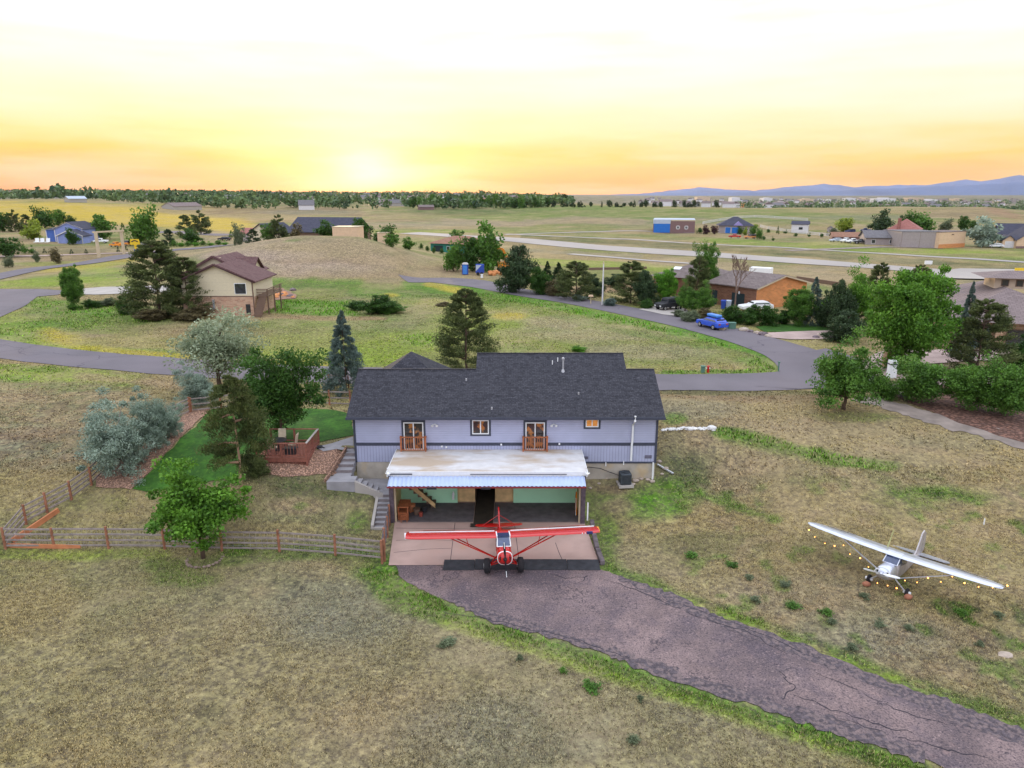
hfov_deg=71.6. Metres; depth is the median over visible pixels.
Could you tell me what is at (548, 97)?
sky
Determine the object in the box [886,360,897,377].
white cabinet
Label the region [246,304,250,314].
window
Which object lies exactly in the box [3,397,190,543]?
rail fence
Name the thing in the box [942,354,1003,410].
tall shrub
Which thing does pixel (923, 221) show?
tree
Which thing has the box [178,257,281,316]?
brick house
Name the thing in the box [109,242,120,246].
parked vehicle
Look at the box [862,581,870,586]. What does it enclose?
wheel chock
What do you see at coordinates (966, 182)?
mountains
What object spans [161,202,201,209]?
house
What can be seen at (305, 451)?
wooden deck
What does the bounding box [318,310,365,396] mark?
spruce tree
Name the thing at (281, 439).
patio table
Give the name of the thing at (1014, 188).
mountains
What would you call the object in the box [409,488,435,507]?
indoor stairs
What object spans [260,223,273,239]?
tree
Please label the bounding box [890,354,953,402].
tall shrub
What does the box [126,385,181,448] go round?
silver shrub
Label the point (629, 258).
taxiway
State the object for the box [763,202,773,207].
suburb house
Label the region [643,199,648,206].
tree
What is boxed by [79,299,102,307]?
shrub
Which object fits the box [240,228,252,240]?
red roof building
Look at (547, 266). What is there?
spruce tree
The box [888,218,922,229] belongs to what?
red roof house
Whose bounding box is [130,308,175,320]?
shrub
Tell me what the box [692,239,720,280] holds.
leafy tree
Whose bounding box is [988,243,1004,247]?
parked vehicle
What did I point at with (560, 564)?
rubber ramp
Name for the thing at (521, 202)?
tree
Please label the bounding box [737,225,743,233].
tree
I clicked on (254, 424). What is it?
pine tree
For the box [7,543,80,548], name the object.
wooden board
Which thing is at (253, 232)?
tree
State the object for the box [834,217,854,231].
tree
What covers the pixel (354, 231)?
adobe building
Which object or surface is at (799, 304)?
leafy tree
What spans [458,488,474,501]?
plywood door
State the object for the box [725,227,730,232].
garage door
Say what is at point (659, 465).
drain trough
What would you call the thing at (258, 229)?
cream building
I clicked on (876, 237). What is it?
grey roof house
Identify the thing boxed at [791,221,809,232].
white shed
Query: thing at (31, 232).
tree
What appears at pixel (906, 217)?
tree
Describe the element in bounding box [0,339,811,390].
loop road
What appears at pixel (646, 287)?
juniper tree
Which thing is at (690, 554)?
weed clump
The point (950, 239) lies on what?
peach hangar
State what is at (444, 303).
shrub
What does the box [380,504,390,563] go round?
fence panel
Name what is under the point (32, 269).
road
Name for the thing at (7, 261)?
tree
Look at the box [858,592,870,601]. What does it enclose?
weed clump
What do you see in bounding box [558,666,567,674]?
weed clump
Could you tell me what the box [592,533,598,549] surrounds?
timber beam
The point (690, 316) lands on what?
shrub
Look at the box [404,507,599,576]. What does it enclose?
airplane
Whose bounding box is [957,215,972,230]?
tree
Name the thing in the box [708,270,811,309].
brick building
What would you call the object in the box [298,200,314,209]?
house
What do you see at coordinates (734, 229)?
garage door
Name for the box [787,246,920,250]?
pale track
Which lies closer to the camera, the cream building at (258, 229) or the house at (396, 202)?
the cream building at (258, 229)
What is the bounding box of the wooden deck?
[255,428,319,465]
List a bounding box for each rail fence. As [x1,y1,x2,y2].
[0,526,385,561]
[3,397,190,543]
[189,390,350,411]
[251,371,348,387]
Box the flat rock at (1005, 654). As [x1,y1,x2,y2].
[998,651,1012,657]
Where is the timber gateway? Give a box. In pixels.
[92,230,125,256]
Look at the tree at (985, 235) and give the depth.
251.21 m
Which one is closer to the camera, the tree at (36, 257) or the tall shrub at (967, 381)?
the tall shrub at (967, 381)
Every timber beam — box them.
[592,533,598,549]
[596,548,604,564]
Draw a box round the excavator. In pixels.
[497,248,510,270]
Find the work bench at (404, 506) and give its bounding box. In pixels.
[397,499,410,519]
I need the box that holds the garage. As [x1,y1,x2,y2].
[996,234,1014,247]
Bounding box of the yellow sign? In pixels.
[130,239,139,249]
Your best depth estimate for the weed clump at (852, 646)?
32.79 m
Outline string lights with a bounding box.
[808,529,1007,588]
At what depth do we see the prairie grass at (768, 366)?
69.27 m
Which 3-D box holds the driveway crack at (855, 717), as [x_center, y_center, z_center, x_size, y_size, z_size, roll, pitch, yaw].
[13.671,13.347,28.616,4.449,0.085,0.337,8,17,27]
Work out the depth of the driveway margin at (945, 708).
30.95 m
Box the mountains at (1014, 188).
[618,182,1023,195]
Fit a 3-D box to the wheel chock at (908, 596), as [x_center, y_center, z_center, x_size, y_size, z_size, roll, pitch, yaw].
[20.458,10.986,36.638,0.410,0.287,0.306,0,15,0]
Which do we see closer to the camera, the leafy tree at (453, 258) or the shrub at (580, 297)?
the shrub at (580, 297)
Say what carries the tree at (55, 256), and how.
on the ground at (320, 268)
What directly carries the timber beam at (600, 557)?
on the ground at (320, 268)
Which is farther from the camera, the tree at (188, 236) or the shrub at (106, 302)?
the tree at (188, 236)
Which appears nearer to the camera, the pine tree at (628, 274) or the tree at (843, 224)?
the pine tree at (628, 274)
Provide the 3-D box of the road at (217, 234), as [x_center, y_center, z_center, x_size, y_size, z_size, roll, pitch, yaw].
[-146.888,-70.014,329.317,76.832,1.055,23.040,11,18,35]
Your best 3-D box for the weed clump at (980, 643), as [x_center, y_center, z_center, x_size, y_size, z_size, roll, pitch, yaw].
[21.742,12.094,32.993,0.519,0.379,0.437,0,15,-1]
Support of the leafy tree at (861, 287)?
on the ground at (320, 268)
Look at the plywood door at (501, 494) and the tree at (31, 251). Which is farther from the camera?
the tree at (31, 251)
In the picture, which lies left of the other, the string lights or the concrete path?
the concrete path
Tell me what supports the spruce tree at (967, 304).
on the ground at (320, 268)
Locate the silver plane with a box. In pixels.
[808,522,1004,594]
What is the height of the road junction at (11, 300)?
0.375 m
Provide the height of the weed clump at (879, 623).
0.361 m
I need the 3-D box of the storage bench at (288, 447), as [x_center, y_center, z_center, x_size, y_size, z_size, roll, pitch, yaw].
[-14.765,4.449,47.363,0.900,0.460,0.500,0,15,0]
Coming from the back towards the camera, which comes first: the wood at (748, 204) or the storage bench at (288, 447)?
the wood at (748, 204)
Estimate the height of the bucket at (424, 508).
0.390 m
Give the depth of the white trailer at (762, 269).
158.25 m
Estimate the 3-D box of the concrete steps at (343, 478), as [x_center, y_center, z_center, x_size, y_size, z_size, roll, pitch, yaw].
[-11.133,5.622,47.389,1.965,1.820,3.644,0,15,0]
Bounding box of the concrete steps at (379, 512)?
[363,479,388,529]
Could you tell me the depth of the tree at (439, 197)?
802.81 m
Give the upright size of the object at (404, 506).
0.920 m
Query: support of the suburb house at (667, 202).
on the ground at (320, 268)
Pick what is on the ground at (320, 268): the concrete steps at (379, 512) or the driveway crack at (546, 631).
the concrete steps at (379, 512)
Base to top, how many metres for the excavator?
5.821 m
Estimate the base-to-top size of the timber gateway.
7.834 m
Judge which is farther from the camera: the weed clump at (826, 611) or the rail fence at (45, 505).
the rail fence at (45, 505)
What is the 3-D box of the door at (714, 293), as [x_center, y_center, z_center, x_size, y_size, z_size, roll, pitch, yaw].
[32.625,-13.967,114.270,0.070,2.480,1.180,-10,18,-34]
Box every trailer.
[476,264,483,274]
[749,266,772,273]
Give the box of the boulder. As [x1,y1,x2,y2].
[707,425,716,429]
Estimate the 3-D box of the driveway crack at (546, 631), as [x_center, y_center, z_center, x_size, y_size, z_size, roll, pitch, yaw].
[1.149,11.855,33.895,9.800,0.094,0.472,6,16,21]
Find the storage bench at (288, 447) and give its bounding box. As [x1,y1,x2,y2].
[283,446,297,454]
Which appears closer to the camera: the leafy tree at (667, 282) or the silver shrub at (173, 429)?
the silver shrub at (173, 429)
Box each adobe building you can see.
[332,226,363,237]
[377,232,389,243]
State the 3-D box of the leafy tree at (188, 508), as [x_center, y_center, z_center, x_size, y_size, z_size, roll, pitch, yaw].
[-17.820,6.994,39.615,6.092,6.194,5.678,-2,15,-6]
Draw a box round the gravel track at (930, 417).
[852,396,1023,448]
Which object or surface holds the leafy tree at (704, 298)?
on the ground at (320, 268)
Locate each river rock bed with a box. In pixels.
[95,409,209,488]
[243,449,344,476]
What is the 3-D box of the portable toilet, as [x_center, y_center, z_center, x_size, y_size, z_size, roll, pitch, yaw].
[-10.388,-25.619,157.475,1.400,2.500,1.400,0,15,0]
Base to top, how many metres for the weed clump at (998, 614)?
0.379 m
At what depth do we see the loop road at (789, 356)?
91.74 m
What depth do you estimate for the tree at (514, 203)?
737.21 m
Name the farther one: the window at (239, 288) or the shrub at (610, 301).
the shrub at (610, 301)
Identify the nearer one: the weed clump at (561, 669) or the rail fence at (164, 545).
the weed clump at (561, 669)
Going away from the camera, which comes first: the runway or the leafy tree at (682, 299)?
the leafy tree at (682, 299)
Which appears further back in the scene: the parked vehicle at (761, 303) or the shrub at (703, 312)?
the parked vehicle at (761, 303)
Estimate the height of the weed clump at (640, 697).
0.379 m
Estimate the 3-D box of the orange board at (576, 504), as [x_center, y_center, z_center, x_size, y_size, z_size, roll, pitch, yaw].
[4.170,7.719,46.246,0.100,1.500,0.750,0,15,0]
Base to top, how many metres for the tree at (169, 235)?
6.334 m
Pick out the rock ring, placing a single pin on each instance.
(187, 564)
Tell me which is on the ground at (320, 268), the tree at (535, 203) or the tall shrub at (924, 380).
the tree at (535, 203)
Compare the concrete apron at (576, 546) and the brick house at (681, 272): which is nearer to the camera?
the concrete apron at (576, 546)
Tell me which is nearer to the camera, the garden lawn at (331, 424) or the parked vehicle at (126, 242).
the garden lawn at (331, 424)
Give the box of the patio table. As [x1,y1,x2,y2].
[275,437,286,450]
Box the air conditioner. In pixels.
[616,470,633,488]
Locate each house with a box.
[45,221,99,243]
[63,196,86,202]
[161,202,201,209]
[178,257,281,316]
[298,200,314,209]
[345,351,665,526]
[389,199,404,205]
[417,205,433,209]
[430,236,478,251]
[652,258,728,294]
[659,199,671,205]
[679,201,689,206]
[701,201,710,206]
[716,217,753,233]
[722,201,734,207]
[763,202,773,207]
[858,230,891,244]
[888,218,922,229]
[935,270,1023,347]
[994,223,1023,241]
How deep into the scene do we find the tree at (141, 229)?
249.56 m
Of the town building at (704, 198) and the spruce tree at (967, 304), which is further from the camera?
the town building at (704, 198)
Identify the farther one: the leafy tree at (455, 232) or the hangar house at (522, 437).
the leafy tree at (455, 232)
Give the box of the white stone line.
[661,426,715,430]
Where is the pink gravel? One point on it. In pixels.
(905, 378)
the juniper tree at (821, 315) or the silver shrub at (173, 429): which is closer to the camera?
the silver shrub at (173, 429)
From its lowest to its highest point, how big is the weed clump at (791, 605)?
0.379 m
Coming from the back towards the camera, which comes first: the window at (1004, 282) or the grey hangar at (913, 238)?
the grey hangar at (913, 238)
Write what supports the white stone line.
on the ground at (320, 268)
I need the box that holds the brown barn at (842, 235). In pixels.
[829,232,859,239]
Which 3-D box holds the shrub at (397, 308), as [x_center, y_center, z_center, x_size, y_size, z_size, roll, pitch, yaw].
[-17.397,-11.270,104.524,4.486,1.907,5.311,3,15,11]
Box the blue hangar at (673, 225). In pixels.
[653,218,694,232]
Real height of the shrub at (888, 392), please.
2.238 m
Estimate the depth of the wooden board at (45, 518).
42.93 m
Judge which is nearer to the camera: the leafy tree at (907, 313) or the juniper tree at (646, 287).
the leafy tree at (907, 313)
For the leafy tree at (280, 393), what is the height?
7.456 m
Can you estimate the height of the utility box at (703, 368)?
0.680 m
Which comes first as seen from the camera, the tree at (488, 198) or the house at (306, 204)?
the house at (306, 204)
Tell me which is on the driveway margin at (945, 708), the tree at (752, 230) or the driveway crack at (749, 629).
the driveway crack at (749, 629)
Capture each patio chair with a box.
[276,428,286,446]
[288,432,298,445]
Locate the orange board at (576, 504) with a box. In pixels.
[575,492,576,515]
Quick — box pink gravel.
[896,373,1002,384]
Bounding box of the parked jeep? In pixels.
[654,296,678,309]
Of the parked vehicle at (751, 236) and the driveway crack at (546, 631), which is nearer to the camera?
the driveway crack at (546, 631)
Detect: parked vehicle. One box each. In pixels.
[93,238,108,242]
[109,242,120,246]
[119,240,129,245]
[217,236,231,240]
[729,234,740,237]
[738,300,773,309]
[744,234,755,238]
[829,238,841,241]
[846,238,858,242]
[853,239,864,243]
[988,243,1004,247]
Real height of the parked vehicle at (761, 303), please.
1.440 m
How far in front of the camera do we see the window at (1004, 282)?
85.49 m
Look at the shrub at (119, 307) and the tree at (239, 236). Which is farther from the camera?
the tree at (239, 236)
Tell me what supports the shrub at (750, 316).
on the ground at (320, 268)
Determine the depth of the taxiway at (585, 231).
341.68 m
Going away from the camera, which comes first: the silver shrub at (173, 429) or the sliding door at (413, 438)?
the sliding door at (413, 438)
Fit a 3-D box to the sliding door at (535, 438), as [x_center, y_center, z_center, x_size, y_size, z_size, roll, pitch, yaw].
[1.549,3.544,47.499,1.731,2.198,0.460,0,15,0]
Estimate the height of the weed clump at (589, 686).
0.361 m
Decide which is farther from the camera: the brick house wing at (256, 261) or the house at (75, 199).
the house at (75, 199)
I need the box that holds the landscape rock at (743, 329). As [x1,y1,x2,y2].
[739,327,748,330]
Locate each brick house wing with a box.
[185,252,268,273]
[235,257,264,267]
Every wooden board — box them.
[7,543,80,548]
[10,508,59,542]
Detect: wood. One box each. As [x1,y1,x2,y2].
[0,183,575,208]
[732,198,1023,209]
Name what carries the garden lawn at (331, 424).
on the ground at (320, 268)
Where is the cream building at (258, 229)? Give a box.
[247,222,291,242]
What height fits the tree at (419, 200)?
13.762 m
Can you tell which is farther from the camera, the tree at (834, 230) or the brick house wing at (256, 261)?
the tree at (834, 230)
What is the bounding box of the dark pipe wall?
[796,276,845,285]
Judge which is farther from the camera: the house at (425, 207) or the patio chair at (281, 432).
the house at (425, 207)
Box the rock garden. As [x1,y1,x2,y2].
[274,288,296,299]
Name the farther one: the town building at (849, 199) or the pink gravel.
the town building at (849, 199)
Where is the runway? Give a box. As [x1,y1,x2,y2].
[401,232,939,271]
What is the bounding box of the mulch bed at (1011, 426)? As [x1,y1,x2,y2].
[895,386,1023,441]
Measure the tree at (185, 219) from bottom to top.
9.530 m
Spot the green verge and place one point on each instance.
(782, 328)
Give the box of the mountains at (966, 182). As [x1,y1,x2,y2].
[614,175,1023,194]
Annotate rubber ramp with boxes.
[443,559,599,569]
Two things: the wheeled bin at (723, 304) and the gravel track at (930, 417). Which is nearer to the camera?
the gravel track at (930, 417)
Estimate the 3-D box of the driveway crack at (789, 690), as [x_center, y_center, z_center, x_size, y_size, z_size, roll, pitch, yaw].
[11.754,12.864,30.219,0.612,0.028,1.871,5,16,17]
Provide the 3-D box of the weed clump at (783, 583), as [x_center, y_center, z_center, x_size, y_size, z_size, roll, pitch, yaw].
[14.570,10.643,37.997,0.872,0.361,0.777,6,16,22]
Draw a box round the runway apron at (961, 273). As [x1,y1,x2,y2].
[933,268,1014,278]
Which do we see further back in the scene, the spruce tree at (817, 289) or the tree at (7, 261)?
the tree at (7, 261)
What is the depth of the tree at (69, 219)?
403.69 m
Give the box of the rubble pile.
[488,270,500,275]
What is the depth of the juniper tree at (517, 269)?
125.21 m
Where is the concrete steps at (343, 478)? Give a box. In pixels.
[324,446,357,491]
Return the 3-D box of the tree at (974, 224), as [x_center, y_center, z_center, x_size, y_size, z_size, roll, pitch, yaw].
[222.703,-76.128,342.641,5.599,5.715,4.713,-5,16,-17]
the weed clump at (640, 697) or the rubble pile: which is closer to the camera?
the weed clump at (640, 697)
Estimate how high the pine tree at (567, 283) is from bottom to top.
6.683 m
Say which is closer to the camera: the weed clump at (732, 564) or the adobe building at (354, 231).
the weed clump at (732, 564)
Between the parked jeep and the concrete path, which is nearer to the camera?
the concrete path
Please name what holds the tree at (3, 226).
on the ground at (320, 268)
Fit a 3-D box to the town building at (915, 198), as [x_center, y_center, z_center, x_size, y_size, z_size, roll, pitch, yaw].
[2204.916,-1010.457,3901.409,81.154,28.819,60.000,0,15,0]
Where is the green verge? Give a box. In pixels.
[755,323,833,331]
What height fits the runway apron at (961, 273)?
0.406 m
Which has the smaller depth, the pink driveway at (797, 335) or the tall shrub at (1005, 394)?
the tall shrub at (1005, 394)
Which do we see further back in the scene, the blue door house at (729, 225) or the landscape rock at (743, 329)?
the blue door house at (729, 225)
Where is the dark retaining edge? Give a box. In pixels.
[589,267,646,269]
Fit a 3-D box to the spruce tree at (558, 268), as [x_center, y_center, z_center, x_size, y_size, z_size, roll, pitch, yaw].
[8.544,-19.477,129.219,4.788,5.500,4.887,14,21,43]
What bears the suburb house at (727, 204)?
on the ground at (320, 268)
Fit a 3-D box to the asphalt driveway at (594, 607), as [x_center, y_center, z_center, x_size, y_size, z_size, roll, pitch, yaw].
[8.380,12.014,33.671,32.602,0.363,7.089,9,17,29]
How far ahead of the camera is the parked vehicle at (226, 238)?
267.10 m
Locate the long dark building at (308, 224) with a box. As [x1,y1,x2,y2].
[290,217,370,239]
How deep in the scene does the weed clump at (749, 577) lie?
38.51 m
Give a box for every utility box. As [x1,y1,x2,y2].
[700,365,705,372]
[727,322,736,328]
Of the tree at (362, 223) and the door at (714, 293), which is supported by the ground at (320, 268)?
the tree at (362, 223)
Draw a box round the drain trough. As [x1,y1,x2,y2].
[657,464,673,473]
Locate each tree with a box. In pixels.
[0,212,10,231]
[0,237,24,256]
[1,254,13,266]
[2,209,26,231]
[17,214,33,227]
[18,218,43,239]
[20,246,28,253]
[26,245,35,253]
[29,205,55,227]
[30,250,40,261]
[47,209,66,224]
[48,247,63,263]
[57,264,84,306]
[64,215,76,221]
[65,227,80,244]
[90,214,117,238]
[106,240,189,314]
[124,202,159,245]
[143,455,254,558]
[155,256,215,314]
[162,229,175,245]
[163,305,270,384]
[174,215,196,235]
[179,228,203,244]
[187,209,212,233]
[194,374,278,492]
[226,343,332,433]
[231,221,245,245]
[244,229,260,242]
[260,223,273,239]
[267,214,288,238]
[289,223,303,236]
[312,219,333,235]
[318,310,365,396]
[351,217,374,238]
[370,223,398,241]
[383,233,400,246]
[401,236,416,249]
[409,195,416,207]
[416,197,422,204]
[427,193,435,204]
[431,287,502,368]
[438,195,443,207]
[443,236,464,270]
[449,229,464,235]
[459,236,484,270]
[473,219,508,271]
[484,194,490,204]
[492,193,498,207]
[493,244,540,292]
[510,198,518,207]
[518,193,524,207]
[524,266,553,294]
[531,196,539,207]
[543,261,553,275]
[544,197,551,206]
[551,262,563,281]
[552,261,604,300]
[607,260,646,303]
[630,269,660,303]
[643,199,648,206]
[653,268,678,301]
[674,278,697,310]
[683,255,714,306]
[687,280,717,309]
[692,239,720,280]
[702,224,710,233]
[710,225,718,233]
[732,254,752,308]
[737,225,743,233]
[749,226,756,233]
[756,227,763,238]
[782,285,819,326]
[800,277,822,325]
[805,324,889,409]
[812,290,833,326]
[819,278,860,324]
[821,255,878,325]
[829,228,838,232]
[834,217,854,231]
[862,262,892,318]
[863,264,964,371]
[866,208,895,229]
[900,214,914,221]
[905,209,937,229]
[910,264,932,286]
[937,298,1023,368]
[938,217,953,229]
[948,281,977,357]
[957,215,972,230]
[960,215,1005,247]
[968,220,977,229]
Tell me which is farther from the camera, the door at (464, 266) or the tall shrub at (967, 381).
the door at (464, 266)
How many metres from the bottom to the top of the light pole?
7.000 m
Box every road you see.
[0,245,226,278]
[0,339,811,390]
[159,231,231,235]
[399,275,871,381]
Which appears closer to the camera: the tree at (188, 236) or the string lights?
the string lights
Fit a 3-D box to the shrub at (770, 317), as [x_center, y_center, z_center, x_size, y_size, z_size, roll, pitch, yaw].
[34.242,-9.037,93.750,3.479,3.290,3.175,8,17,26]
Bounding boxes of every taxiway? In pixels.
[505,230,694,234]
[512,234,1023,262]
[571,253,689,263]
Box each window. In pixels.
[234,283,246,293]
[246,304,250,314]
[470,420,490,435]
[584,420,600,428]
[1001,279,1009,285]
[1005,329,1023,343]
[1015,280,1023,286]
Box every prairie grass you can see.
[0,293,1023,492]
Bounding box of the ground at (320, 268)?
[0,194,1023,767]
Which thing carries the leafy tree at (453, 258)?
on the ground at (320, 268)
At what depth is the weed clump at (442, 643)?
32.68 m
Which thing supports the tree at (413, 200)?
on the ground at (320, 268)
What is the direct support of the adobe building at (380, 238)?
on the ground at (320, 268)
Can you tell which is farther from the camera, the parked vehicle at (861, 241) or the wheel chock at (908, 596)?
the parked vehicle at (861, 241)
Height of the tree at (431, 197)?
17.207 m
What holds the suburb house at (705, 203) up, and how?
on the ground at (320, 268)
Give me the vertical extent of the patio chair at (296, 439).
1.151 m
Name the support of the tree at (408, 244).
on the ground at (320, 268)
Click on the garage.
(1007, 241)
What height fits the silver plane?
2.000 m
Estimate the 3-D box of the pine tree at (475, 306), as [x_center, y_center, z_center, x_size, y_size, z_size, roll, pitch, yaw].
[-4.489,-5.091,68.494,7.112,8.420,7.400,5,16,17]
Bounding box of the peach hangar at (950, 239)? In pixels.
[931,230,965,248]
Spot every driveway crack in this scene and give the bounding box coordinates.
[443,611,633,659]
[601,578,786,653]
[661,597,833,665]
[781,672,795,698]
[795,695,913,733]
[818,673,946,724]
[839,718,987,757]
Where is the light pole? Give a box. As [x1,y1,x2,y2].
[601,261,603,304]
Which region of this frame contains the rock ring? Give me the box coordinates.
[184,553,224,568]
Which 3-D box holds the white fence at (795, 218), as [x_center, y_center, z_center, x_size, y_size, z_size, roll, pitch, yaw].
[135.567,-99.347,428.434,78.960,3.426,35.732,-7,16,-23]
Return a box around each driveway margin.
[454,600,924,763]
[618,576,1023,744]
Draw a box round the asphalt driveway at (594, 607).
[396,565,1023,767]
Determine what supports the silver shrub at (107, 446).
on the ground at (320, 268)
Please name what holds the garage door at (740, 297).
in the brick building at (773, 289)
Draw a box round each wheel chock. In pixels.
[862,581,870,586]
[904,594,912,599]
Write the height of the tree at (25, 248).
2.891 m
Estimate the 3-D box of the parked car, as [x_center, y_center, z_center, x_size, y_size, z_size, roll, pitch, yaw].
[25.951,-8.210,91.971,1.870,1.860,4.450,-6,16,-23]
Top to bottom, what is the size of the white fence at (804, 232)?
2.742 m
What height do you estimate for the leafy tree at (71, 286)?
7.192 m
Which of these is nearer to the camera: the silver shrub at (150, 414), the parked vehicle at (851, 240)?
the silver shrub at (150, 414)
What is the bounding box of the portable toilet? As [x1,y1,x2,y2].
[462,263,467,274]
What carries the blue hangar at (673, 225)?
on the ground at (320, 268)
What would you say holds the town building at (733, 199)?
on the ground at (320, 268)
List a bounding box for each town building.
[694,197,709,200]
[728,197,739,201]
[760,198,771,201]
[797,199,813,201]
[842,198,855,200]
[870,198,895,201]
[903,197,923,200]
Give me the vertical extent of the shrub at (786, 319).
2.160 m
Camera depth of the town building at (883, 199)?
3484.30 m
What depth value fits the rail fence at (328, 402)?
58.00 m
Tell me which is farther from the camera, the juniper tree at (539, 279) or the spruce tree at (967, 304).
the juniper tree at (539, 279)
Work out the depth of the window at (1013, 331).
79.09 m
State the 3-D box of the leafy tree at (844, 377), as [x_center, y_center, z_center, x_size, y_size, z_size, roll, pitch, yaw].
[27.067,-1.257,56.798,6.068,7.248,7.348,4,16,15]
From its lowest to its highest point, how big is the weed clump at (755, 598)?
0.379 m
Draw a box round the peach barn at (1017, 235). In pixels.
[1007,226,1023,247]
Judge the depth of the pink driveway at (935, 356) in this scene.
74.59 m
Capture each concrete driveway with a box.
[83,286,166,294]
[641,306,687,314]
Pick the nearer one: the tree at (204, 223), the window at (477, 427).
the window at (477, 427)
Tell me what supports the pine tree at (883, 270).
on the ground at (320, 268)
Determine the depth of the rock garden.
122.35 m
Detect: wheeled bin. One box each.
[721,300,726,308]
[726,300,731,306]
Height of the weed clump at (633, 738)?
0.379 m
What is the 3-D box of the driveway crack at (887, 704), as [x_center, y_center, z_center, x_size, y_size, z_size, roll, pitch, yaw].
[15.173,13.140,29.594,5.132,0.134,0.481,11,19,37]
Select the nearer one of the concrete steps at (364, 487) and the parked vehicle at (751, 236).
the concrete steps at (364, 487)
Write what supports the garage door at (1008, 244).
in the garage
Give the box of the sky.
[0,0,1023,194]
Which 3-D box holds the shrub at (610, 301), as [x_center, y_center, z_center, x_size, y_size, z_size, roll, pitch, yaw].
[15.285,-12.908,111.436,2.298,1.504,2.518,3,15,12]
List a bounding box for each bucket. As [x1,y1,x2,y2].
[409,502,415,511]
[413,507,419,514]
[421,505,427,512]
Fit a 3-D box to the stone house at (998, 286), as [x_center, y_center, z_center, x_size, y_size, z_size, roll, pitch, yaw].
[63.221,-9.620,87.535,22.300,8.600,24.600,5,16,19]
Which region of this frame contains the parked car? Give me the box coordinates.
[696,313,728,329]
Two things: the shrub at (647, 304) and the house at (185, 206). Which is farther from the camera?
the house at (185, 206)
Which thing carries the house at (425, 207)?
on the ground at (320, 268)
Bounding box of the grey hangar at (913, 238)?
[883,229,940,247]
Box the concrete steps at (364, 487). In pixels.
[354,478,383,498]
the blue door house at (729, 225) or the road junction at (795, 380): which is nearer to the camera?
the road junction at (795, 380)
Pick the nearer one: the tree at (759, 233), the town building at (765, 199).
the tree at (759, 233)
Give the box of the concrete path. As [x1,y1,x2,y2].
[319,437,353,450]
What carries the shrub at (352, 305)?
on the ground at (320, 268)
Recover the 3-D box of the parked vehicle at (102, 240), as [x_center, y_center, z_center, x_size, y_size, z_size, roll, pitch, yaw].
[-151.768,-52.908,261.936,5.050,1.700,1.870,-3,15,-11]
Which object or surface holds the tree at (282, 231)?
on the ground at (320, 268)
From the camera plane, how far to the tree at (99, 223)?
273.71 m
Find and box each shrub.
[66,304,84,309]
[73,386,160,486]
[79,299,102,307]
[99,297,115,305]
[114,295,140,314]
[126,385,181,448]
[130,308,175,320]
[160,397,184,438]
[169,240,177,246]
[171,306,216,320]
[171,360,221,406]
[199,240,207,245]
[232,451,270,478]
[343,300,364,310]
[355,294,395,313]
[379,301,407,314]
[435,301,448,305]
[545,277,561,295]
[571,345,587,352]
[572,294,587,300]
[584,274,610,296]
[603,298,616,305]
[604,273,622,286]
[637,298,653,308]
[671,309,683,316]
[678,310,700,321]
[698,308,716,318]
[719,304,742,322]
[737,304,765,324]
[758,304,783,326]
[775,310,790,323]
[819,310,867,341]
[870,376,903,401]
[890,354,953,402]
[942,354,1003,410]
[976,349,1023,416]
[1002,334,1023,368]
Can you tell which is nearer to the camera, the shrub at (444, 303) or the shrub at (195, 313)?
the shrub at (195, 313)
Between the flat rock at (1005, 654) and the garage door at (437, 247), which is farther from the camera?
the garage door at (437, 247)
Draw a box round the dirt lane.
[0,252,129,256]
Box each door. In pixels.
[385,468,589,488]
[400,420,426,451]
[433,245,442,251]
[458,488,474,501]
[463,265,466,273]
[495,488,512,501]
[522,420,547,451]
[653,224,669,232]
[712,290,717,304]
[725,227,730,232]
[731,227,737,232]
[731,292,744,306]
[1004,241,1013,247]
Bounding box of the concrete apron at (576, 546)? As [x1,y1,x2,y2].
[389,521,597,564]
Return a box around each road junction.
[0,289,62,316]
[756,348,855,387]
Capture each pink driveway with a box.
[755,330,833,338]
[864,349,1008,375]
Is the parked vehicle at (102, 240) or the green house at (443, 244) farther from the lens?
the parked vehicle at (102, 240)
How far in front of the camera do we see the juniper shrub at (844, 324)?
82.71 m
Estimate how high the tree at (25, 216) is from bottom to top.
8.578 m
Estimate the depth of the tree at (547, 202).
760.15 m
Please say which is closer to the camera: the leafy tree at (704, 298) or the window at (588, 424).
the window at (588, 424)
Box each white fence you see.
[703,215,807,223]
[760,225,828,235]
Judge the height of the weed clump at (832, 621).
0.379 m
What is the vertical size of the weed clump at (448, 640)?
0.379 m
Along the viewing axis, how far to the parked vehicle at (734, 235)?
300.90 m
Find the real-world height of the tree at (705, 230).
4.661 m
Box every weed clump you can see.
[436,640,445,648]
[440,636,456,647]
[515,654,523,661]
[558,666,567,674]
[582,678,602,695]
[626,733,641,745]
[637,695,643,703]
[684,551,696,560]
[724,559,737,568]
[743,574,753,581]
[749,595,762,604]
[776,579,792,587]
[785,600,803,609]
[817,607,834,616]
[826,618,837,625]
[843,642,858,651]
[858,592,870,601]
[874,617,887,628]
[903,623,915,632]
[951,608,968,617]
[973,639,985,647]
[992,611,1005,620]
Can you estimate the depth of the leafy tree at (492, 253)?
160.98 m
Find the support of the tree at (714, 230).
on the ground at (320, 268)
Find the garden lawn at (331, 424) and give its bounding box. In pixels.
[133,408,353,491]
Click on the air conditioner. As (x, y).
(624, 480)

